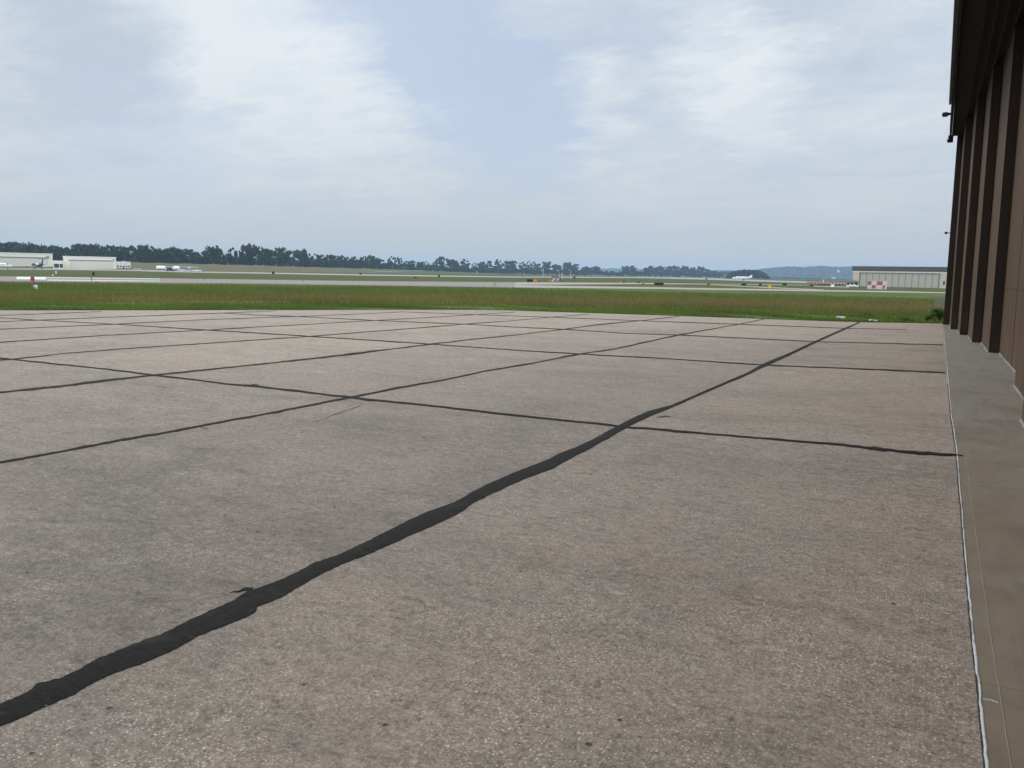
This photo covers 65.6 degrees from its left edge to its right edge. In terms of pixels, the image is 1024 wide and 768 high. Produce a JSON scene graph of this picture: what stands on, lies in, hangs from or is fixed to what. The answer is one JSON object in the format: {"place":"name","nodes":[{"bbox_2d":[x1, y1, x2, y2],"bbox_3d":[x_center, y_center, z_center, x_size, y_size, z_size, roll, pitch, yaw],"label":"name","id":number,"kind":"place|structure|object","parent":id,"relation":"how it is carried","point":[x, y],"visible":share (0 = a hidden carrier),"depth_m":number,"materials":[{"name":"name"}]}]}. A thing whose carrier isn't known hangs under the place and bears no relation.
{"place":"outdoors","nodes":[
{"label":"outdoors","id":0,"kind":"place"},
{"bbox_2d":[1,260,658,276],"bbox_3d":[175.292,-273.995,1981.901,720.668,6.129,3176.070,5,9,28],"label":"levee","id":1,"kind":"structure","parent":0,"point":[215,267],"depth_m":668.43,"materials":[{"name":"green plant"}]},
{"bbox_2d":[0,268,846,283],"bbox_3d":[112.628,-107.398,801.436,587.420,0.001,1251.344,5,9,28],"label":"runway","id":2,"kind":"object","parent":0,"point":[416,275],"visible":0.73,"depth_m":459.76,"materials":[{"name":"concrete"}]},
{"bbox_2d":[22,259,45,268],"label":"business jet","id":3,"kind":"object","parent":2,"relation":"on","point":[41,264],"visible":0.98,"depth_m":404.59,"materials":[{"name":"white paint"}]},
{"bbox_2d":[0,280,944,322],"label":"meadow","id":4,"kind":"structure","parent":0,"point":[191,292],"depth_m":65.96,"materials":[{"name":"green plant"}]},
{"bbox_2d":[0,267,945,323],"bbox_3d":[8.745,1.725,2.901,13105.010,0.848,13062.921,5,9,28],"label":"ground","id":5,"kind":"structure","parent":0,"point":[696,283],"depth_m":198.81,"materials":[{"name":"green plant"}]},
{"bbox_2d":[0,242,9,251],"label":"tree","id":6,"kind":"object","parent":5,"relation":"on","point":[2,245],"visible":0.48,"depth_m":678.31,"materials":[{"name":"green plant"}]},
{"bbox_2d":[7,241,24,252],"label":"tree","id":7,"kind":"object","parent":5,"relation":"on","point":[11,245],"visible":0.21,"depth_m":677.72,"materials":[{"name":"green plant"}]},
{"bbox_2d":[13,242,31,252],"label":"tree","id":8,"kind":"object","parent":5,"relation":"on","point":[22,248],"visible":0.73,"depth_m":670.70,"materials":[{"name":"green plant"}]},
{"bbox_2d":[0,252,52,265],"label":"hangar","id":9,"kind":"structure","parent":5,"relation":"on","point":[20,259],"depth_m":536.18,"materials":[{"name":"grey paint"}]},
{"bbox_2d":[7,257,17,265],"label":"door panel","id":10,"kind":"structure","parent":9,"relation":"in","point":[12,261],"depth_m":532.22,"materials":[{"name":"metal"}]},
{"bbox_2d":[17,258,27,265],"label":"door panel","id":11,"kind":"structure","parent":9,"relation":"in","point":[21,261],"depth_m":535.35,"materials":[{"name":"metal"}]},
{"bbox_2d":[28,258,37,265],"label":"door panel","id":12,"kind":"structure","parent":9,"relation":"in","point":[30,260],"depth_m":538.49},
{"bbox_2d":[38,258,47,265],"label":"door panel","id":13,"kind":"structure","parent":9,"relation":"in","point":[45,260],"depth_m":542.59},
{"bbox_2d":[30,244,45,252],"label":"tree","id":14,"kind":"object","parent":5,"relation":"on","point":[39,249],"visible":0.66,"depth_m":674.80,"materials":[{"name":"green plant"}]},
{"bbox_2d":[46,244,62,259],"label":"tree","id":15,"kind":"object","parent":5,"relation":"on","point":[51,247],"visible":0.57,"depth_m":678.71,"materials":[{"name":"green plant"}]},
{"bbox_2d":[53,261,63,268],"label":"link building","id":16,"kind":"structure","parent":5,"relation":"on","point":[57,264],"depth_m":498.32,"materials":[{"name":"white glass"}]},
{"bbox_2d":[64,245,81,255],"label":"tree","id":17,"kind":"object","parent":5,"relation":"on","point":[72,250],"visible":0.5,"depth_m":680.13,"materials":[{"name":"green plant"}]},
{"bbox_2d":[70,243,86,255],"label":"tree","id":18,"kind":"object","parent":5,"relation":"on","point":[82,248],"visible":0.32,"depth_m":681.21,"materials":[{"name":"green plant"}]},
{"bbox_2d":[62,256,115,268],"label":"hangar","id":19,"kind":"structure","parent":5,"relation":"on","point":[78,262],"depth_m":513.60,"materials":[{"name":"grey paint"}]},
{"bbox_2d":[69,260,74,268],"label":"door panel","id":20,"kind":"structure","parent":19,"relation":"in","point":[72,262],"depth_m":509.21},
{"bbox_2d":[86,261,91,268],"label":"door panel","id":21,"kind":"structure","parent":19,"relation":"in","point":[88,263],"depth_m":513.84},
{"bbox_2d":[83,243,100,254],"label":"tree","id":22,"kind":"object","parent":5,"relation":"on","point":[92,247],"visible":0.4,"depth_m":678.49,"materials":[{"name":"green plant"}]},
{"bbox_2d":[108,245,124,258],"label":"tree","id":23,"kind":"object","parent":5,"relation":"on","point":[115,251],"visible":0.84,"depth_m":676.59,"materials":[{"name":"green plant"}]},
{"bbox_2d":[116,261,130,267],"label":"office building","id":24,"kind":"structure","parent":5,"relation":"on","point":[123,264],"depth_m":540.95,"materials":[{"name":"white glass"}]},
{"bbox_2d":[119,245,129,261],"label":"tree","id":25,"kind":"object","parent":5,"relation":"on","point":[126,252],"visible":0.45,"depth_m":691.48,"materials":[{"name":"green plant"}]},
{"bbox_2d":[131,244,146,262],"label":"tree","id":26,"kind":"object","parent":5,"relation":"on","point":[134,250],"visible":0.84,"depth_m":679.97,"materials":[{"name":"green plant"}]},
{"bbox_2d":[146,246,158,262],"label":"tree","id":27,"kind":"object","parent":5,"relation":"on","point":[156,254],"visible":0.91,"depth_m":684.07,"materials":[{"name":"green plant"}]},
{"bbox_2d":[153,248,164,262],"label":"tree","id":28,"kind":"object","parent":5,"relation":"on","point":[159,251],"visible":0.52,"depth_m":691.85,"materials":[{"name":"green plant"}]},
{"bbox_2d":[164,246,182,261],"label":"tree","id":29,"kind":"object","parent":5,"relation":"on","point":[175,251],"visible":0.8,"depth_m":699.54,"materials":[{"name":"green plant"}]},
{"bbox_2d":[176,249,196,263],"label":"tree","id":30,"kind":"object","parent":5,"relation":"on","point":[189,251],"visible":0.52,"depth_m":708.28,"materials":[{"name":"green plant"}]},
{"bbox_2d":[203,246,221,262],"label":"tree","id":31,"kind":"object","parent":5,"relation":"on","point":[209,251],"visible":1,"depth_m":712.85,"materials":[{"name":"green plant"}]},
{"bbox_2d":[228,247,237,261],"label":"tree","id":32,"kind":"object","parent":5,"relation":"on","point":[235,255],"visible":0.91,"depth_m":732.83,"materials":[{"name":"green plant"}]},
{"bbox_2d":[245,243,261,264],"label":"tree","id":33,"kind":"object","parent":5,"relation":"on","point":[252,251],"visible":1,"depth_m":733.36,"materials":[{"name":"green plant"}]},
{"bbox_2d":[0,276,514,287],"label":"runway","id":34,"kind":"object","parent":5,"relation":"on","point":[323,282],"visible":0.93,"depth_m":141.21,"materials":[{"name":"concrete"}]},
{"bbox_2d":[17,277,45,279],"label":"runway marking","id":35,"kind":"object","parent":34,"relation":"on","point":[42,278],"visible":0.81,"depth_m":133.27,"materials":[{"name":"white paint"}]},
{"bbox_2d":[62,280,127,280],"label":"runway marking","id":36,"kind":"object","parent":34,"relation":"on","point":[95,280],"visible":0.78,"depth_m":123.97,"materials":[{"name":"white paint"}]},
{"bbox_2d":[46,277,145,278],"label":"runway marking","id":37,"kind":"object","parent":34,"relation":"on","point":[106,278],"visible":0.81,"depth_m":147.95,"materials":[{"name":"white paint"}]},
{"bbox_2d":[257,246,273,263],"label":"tree","id":38,"kind":"object","parent":5,"relation":"on","point":[267,252],"visible":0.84,"depth_m":774.09,"materials":[{"name":"green plant"}]},
{"bbox_2d":[273,247,282,259],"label":"tree","id":39,"kind":"object","parent":5,"relation":"on","point":[276,255],"visible":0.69,"depth_m":810.78,"materials":[{"name":"green plant"}]},
{"bbox_2d":[276,247,292,260],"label":"tree","id":40,"kind":"object","parent":5,"relation":"on","point":[286,256],"visible":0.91,"depth_m":815.85,"materials":[{"name":"green plant"}]},
{"bbox_2d":[292,248,307,264],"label":"tree","id":41,"kind":"object","parent":5,"relation":"on","point":[298,254],"visible":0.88,"depth_m":871.28,"materials":[{"name":"green plant"}]},
{"bbox_2d":[318,254,326,263],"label":"tree","id":42,"kind":"object","parent":5,"relation":"on","point":[323,259],"visible":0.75,"depth_m":934.98,"materials":[{"name":"green plant"}]},
{"bbox_2d":[324,254,333,267],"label":"tree","id":43,"kind":"object","parent":5,"relation":"on","point":[329,263],"visible":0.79,"depth_m":947.14,"materials":[{"name":"green plant"}]},
{"bbox_2d":[333,255,339,267],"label":"tree","id":44,"kind":"object","parent":5,"relation":"on","point":[335,258],"visible":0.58,"depth_m":976.07,"materials":[{"name":"green plant"}]},
{"bbox_2d":[2,247,722,277],"bbox_3d":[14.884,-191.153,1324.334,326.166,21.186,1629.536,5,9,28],"label":"undergrowth","id":45,"kind":"object","parent":5,"relation":"on","point":[174,259],"visible":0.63,"depth_m":912.98,"materials":[{"name":"green plant"}]},
{"bbox_2d":[365,255,380,268],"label":"tree","id":46,"kind":"object","parent":5,"relation":"on","point":[371,258],"visible":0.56,"depth_m":1096.43,"materials":[{"name":"green plant"}]},
{"bbox_2d":[386,256,395,266],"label":"tree","id":47,"kind":"object","parent":5,"relation":"on","point":[391,262],"visible":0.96,"depth_m":1137.22,"materials":[{"name":"green plant"}]},
{"bbox_2d":[437,256,445,270],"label":"tree","id":48,"kind":"object","parent":5,"relation":"on","point":[440,258],"visible":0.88,"depth_m":1314.73,"materials":[{"name":"green plant"}]},
{"bbox_2d":[445,258,455,269],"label":"tree","id":49,"kind":"object","parent":5,"relation":"on","point":[449,262],"visible":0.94,"depth_m":1348.22,"materials":[{"name":"green plant"}]},
{"bbox_2d":[459,259,469,267],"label":"tree","id":50,"kind":"object","parent":5,"relation":"on","point":[465,264],"visible":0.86,"depth_m":1402.36,"materials":[{"name":"green plant"}]},
{"bbox_2d":[477,261,486,272],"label":"tree","id":51,"kind":"object","parent":5,"relation":"on","point":[482,264],"visible":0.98,"depth_m":1465.57,"materials":[{"name":"green plant"}]},
{"bbox_2d":[0,310,984,767],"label":"apron","id":52,"kind":"object","parent":5,"relation":"on","point":[640,598],"visible":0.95,"depth_m":4.75,"materials":[{"name":"concrete"}]},
{"bbox_2d":[0,311,264,321],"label":"joint sealant","id":53,"kind":"object","parent":52,"relation":"on","point":[132,316],"visible":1,"depth_m":28.95,"materials":[{"name":"rubber"}]},
{"bbox_2d":[0,312,393,329],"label":"joint sealant","id":54,"kind":"object","parent":52,"relation":"on","point":[187,320],"visible":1,"depth_m":26.89,"materials":[{"name":"rubber"}]},
{"bbox_2d":[230,587,252,592],"bbox_3d":[-1.372,1.051,4.050,0.057,0.003,0.126,7,10,37],"label":"tar smear","id":55,"kind":"object","parent":52,"relation":"on","point":[246,588],"visible":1,"depth_m":4.06},
{"bbox_2d":[0,312,512,342],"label":"joint sealant","id":56,"kind":"object","parent":52,"relation":"on","point":[219,329],"visible":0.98,"depth_m":22.73,"materials":[{"name":"rubber"}]},
{"bbox_2d":[0,314,585,359],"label":"joint sealant","id":57,"kind":"object","parent":52,"relation":"on","point":[265,339],"visible":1,"depth_m":19.32,"materials":[{"name":"rubber"}]},
{"bbox_2d":[0,316,678,392],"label":"joint sealant","id":58,"kind":"object","parent":52,"relation":"on","point":[97,381],"visible":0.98,"depth_m":13.99,"materials":[{"name":"rubber"}]},
{"bbox_2d":[0,319,762,462],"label":"joint sealant","id":59,"kind":"object","parent":52,"relation":"on","point":[129,438],"visible":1,"depth_m":9.71,"materials":[{"name":"rubber"}]},
{"bbox_2d":[0,322,859,724],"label":"joint sealant","id":60,"kind":"object","parent":52,"relation":"on","point":[42,694],"visible":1,"depth_m":3.91,"materials":[{"name":"rubber"}]},
{"bbox_2d":[0,317,944,372],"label":"joint sealant","id":61,"kind":"object","parent":52,"relation":"on","point":[527,350],"visible":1,"depth_m":17.27,"materials":[{"name":"rubber"}]},
{"bbox_2d":[0,357,962,455],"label":"joint sealant","id":62,"kind":"object","parent":52,"relation":"on","point":[879,448],"visible":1,"depth_m":9.09,"materials":[{"name":"rubber"}]},
{"bbox_2d":[228,313,942,344],"bbox_3d":[-0.573,-1.954,26.537,26.384,0.205,0.944,5,9,28],"label":"joint sealant","id":63,"kind":"object","parent":52,"relation":"on","point":[600,331],"visible":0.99,"depth_m":24.21,"materials":[{"name":"rubber"}]},
{"bbox_2d":[415,312,906,329],"bbox_3d":[4.398,-2.650,32.600,21.202,0.150,0.809,5,9,23],"label":"joint sealant","id":64,"kind":"object","parent":52,"relation":"on","point":[670,321],"visible":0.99,"depth_m":31.32,"materials":[{"name":"rubber"}]},
{"bbox_2d":[947,384,984,767],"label":"joint crack","id":65,"kind":"object","parent":52,"relation":"on","point":[981,741],"visible":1,"depth_m":3.68,"materials":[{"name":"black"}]},
{"bbox_2d":[493,259,503,273],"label":"tree","id":66,"kind":"object","parent":5,"relation":"on","point":[498,265],"visible":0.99,"depth_m":1504.89,"materials":[{"name":"green plant"}]},
{"bbox_2d":[503,260,513,271],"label":"tree","id":67,"kind":"object","parent":5,"relation":"on","point":[507,266],"visible":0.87,"depth_m":1543.03,"materials":[{"name":"green plant"}]},
{"bbox_2d":[551,264,560,274],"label":"tree","id":68,"kind":"object","parent":5,"relation":"on","point":[555,266],"visible":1,"depth_m":1649.49,"materials":[{"name":"green plant"}]},
{"bbox_2d":[562,262,574,271],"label":"tree","id":69,"kind":"object","parent":5,"relation":"on","point":[567,266],"visible":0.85,"depth_m":1677.61,"materials":[{"name":"green plant"}]},
{"bbox_2d":[515,282,689,284],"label":"taxiway","id":70,"kind":"structure","parent":5,"relation":"on","point":[544,283],"depth_m":205.91,"materials":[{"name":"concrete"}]},
{"bbox_2d":[643,266,654,275],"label":"tree","id":71,"kind":"object","parent":5,"relation":"on","point":[646,270],"visible":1,"depth_m":1850.57,"materials":[{"name":"green plant"}]},
{"bbox_2d":[673,266,682,276],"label":"tree","id":72,"kind":"object","parent":5,"relation":"on","point":[679,270],"visible":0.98,"depth_m":1882.00,"materials":[{"name":"green plant"}]},
{"bbox_2d":[686,267,697,276],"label":"tree","id":73,"kind":"object","parent":5,"relation":"on","point":[691,270],"visible":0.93,"depth_m":1903.40,"materials":[{"name":"green plant"}]},
{"bbox_2d":[515,285,944,292],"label":"taxiway","id":74,"kind":"structure","parent":5,"relation":"on","point":[532,286],"depth_m":152.50,"materials":[{"name":"concrete"}]},
{"bbox_2d":[725,269,770,278],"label":"wood","id":75,"kind":"object","parent":5,"relation":"on","point":[758,274],"visible":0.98,"depth_m":1502.92,"materials":[{"name":"green plant"}]},
{"bbox_2d":[707,284,821,289],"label":"taxiway","id":76,"kind":"structure","parent":5,"relation":"on","point":[771,287],"depth_m":190.15,"materials":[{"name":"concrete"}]},
{"bbox_2d":[770,277,852,279],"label":"wood","id":77,"kind":"object","parent":5,"relation":"on","point":[805,278],"visible":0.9,"depth_m":2723.28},
{"bbox_2d":[867,281,886,288],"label":"checkered shelter","id":78,"kind":"object","parent":5,"relation":"on","point":[877,284],"visible":0.93,"depth_m":201.75,"materials":[{"name":"red paint"}]},
{"bbox_2d":[852,266,946,287],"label":"hangar","id":79,"kind":"structure","parent":5,"relation":"on","point":[919,277],"depth_m":264.08,"materials":[{"name":"grey paint"}]},
{"bbox_2d":[860,273,866,285],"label":"door panel","id":80,"kind":"structure","parent":79,"relation":"in","point":[863,275],"depth_m":271.50,"materials":[{"name":"metal"}]},
{"bbox_2d":[866,273,872,285],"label":"door panel","id":81,"kind":"structure","parent":79,"relation":"in","point":[869,275],"depth_m":270.31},
{"bbox_2d":[873,273,878,280],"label":"door panel","id":82,"kind":"structure","parent":79,"relation":"in","point":[875,275],"depth_m":269.12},
{"bbox_2d":[879,273,885,280],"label":"door panel","id":83,"kind":"structure","parent":79,"relation":"in","point":[882,275],"depth_m":267.88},
{"bbox_2d":[886,273,891,286],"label":"door panel","id":84,"kind":"structure","parent":79,"relation":"in","point":[888,275],"depth_m":266.83,"materials":[{"name":"metal"}]},
{"bbox_2d":[892,273,898,286],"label":"door panel","id":85,"kind":"structure","parent":79,"relation":"in","point":[895,275],"depth_m":265.66,"materials":[{"name":"metal"}]},
{"bbox_2d":[898,273,905,286],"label":"door panel","id":86,"kind":"structure","parent":79,"relation":"in","point":[901,275],"depth_m":264.53,"materials":[{"name":"metal"}]},
{"bbox_2d":[905,273,911,286],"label":"door panel","id":87,"kind":"structure","parent":79,"relation":"in","point":[908,280],"depth_m":263.34,"materials":[{"name":"metal"}]},
{"bbox_2d":[912,273,918,287],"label":"door panel","id":88,"kind":"structure","parent":79,"relation":"in","point":[915,277],"depth_m":262.19,"materials":[{"name":"metal"}]},
{"bbox_2d":[918,274,925,287],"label":"door panel","id":89,"kind":"structure","parent":79,"relation":"in","point":[921,276],"depth_m":261.04,"materials":[{"name":"metal"}]},
{"bbox_2d":[925,274,932,287],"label":"door panel","id":90,"kind":"structure","parent":79,"relation":"in","point":[928,284],"depth_m":259.89,"materials":[{"name":"metal"}]},
{"bbox_2d":[932,274,938,287],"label":"door panel","id":91,"kind":"structure","parent":79,"relation":"in","point":[935,276],"depth_m":258.72,"materials":[{"name":"metal"}]},
{"bbox_2d":[930,308,943,320],"bbox_3d":[18.773,-3.048,35.064,0.608,0.654,0.885,4,8,18],"label":"weed","id":92,"kind":"object","parent":5,"relation":"on","point":[938,313],"visible":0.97,"depth_m":34.80,"materials":[{"name":"green plant"}]},
{"bbox_2d":[934,297,944,308],"bbox_3d":[32.284,-5.699,57.563,2.993,1.139,0.070,5,9,28],"label":"chain link fence","id":93,"kind":"object","parent":5,"relation":"on","point":[938,302],"visible":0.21,"depth_m":58.10,"materials":[{"name":"metal"}]},
{"bbox_2d":[943,0,1023,427],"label":"hangar","id":94,"kind":"structure","parent":5,"relation":"on","point":[984,292],"depth_m":20.27,"materials":[{"name":"brown paint"}]},
{"bbox_2d":[949,115,972,328],"bbox_3d":[16.912,-5.905,29.975,0.327,7.487,4.185,5,9,28],"label":"door leaf","id":95,"kind":"structure","parent":94,"relation":"in","point":[967,137],"depth_m":28.23,"materials":[{"name":"brown paint"}]},
{"bbox_2d":[957,91,985,334],"bbox_3d":[15.265,-5.465,26.460,0.327,7.447,3.885,5,9,28],"label":"door leaf","id":96,"kind":"structure","parent":94,"relation":"in","point":[978,120],"depth_m":24.90,"materials":[{"name":"brown paint"}]},
{"bbox_2d":[968,61,1002,342],"bbox_3d":[13.689,-5.036,23.066,0.326,7.414,3.905,5,9,28],"label":"door leaf","id":97,"kind":"structure","parent":94,"relation":"in","point":[994,89],"depth_m":21.56,"materials":[{"name":"brown paint"}]},
{"bbox_2d":[981,19,1023,352],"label":"door leaf","id":98,"kind":"structure","parent":94,"relation":"in","point":[1013,64],"depth_m":18.28,"materials":[{"name":"brown paint"}]},
{"bbox_2d":[999,56,1023,364],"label":"door leaf","id":99,"kind":"structure","parent":94,"relation":"in","point":[1017,202],"depth_m":16.68,"materials":[{"name":"brown paint"}]},
{"bbox_2d":[1011,222,1023,369],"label":"door leaf","id":100,"kind":"structure","parent":94,"relation":"in","point":[1021,270],"depth_m":14.72,"materials":[{"name":"brown paint"}]},
{"bbox_2d":[1015,282,1023,396],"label":"door leaf","id":101,"kind":"structure","parent":94,"relation":"in","point":[1019,376],"depth_m":11.77,"materials":[{"name":"brown paint"}]},
{"bbox_2d":[0,0,956,270],"label":"sky","id":102,"kind":"structure","parent":0,"point":[724,135],"materials":[{"name":"blue"}]},
{"bbox_2d":[601,268,734,276],"bbox_3d":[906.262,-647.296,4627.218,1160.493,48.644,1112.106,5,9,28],"label":"hills","id":103,"kind":"structure","parent":0,"point":[613,269],"depth_m":4520.39,"materials":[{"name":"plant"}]},
{"bbox_2d":[757,265,852,279],"bbox_3d":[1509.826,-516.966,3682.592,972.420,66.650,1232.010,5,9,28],"label":"hills","id":104,"kind":"structure","parent":0,"point":[829,272],"depth_m":3433.02,"materials":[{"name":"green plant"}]},
{"bbox_2d":[806,282,845,285],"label":"open shed","id":105,"kind":"structure","parent":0,"point":[825,284],"depth_m":274.74,"materials":[{"name":"metal"}]},
{"bbox_2d":[845,280,858,286],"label":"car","id":106,"kind":"object","parent":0,"point":[851,282],"visible":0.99,"depth_m":250.49,"materials":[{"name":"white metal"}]},
{"bbox_2d":[943,325,1023,767],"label":"pavement strip","id":107,"kind":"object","parent":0,"point":[986,403],"visible":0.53,"depth_m":5.24,"materials":[{"name":"concrete"}]},
{"bbox_2d":[944,330,989,767],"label":"caulk line","id":108,"kind":"object","parent":107,"relation":"on","point":[987,764],"visible":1,"depth_m":3.45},
{"bbox_2d":[966,458,1011,767],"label":"scratch line","id":109,"kind":"object","parent":107,"relation":"on","point":[990,631],"visible":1,"depth_m":3.47,"materials":[{"name":"concrete"}]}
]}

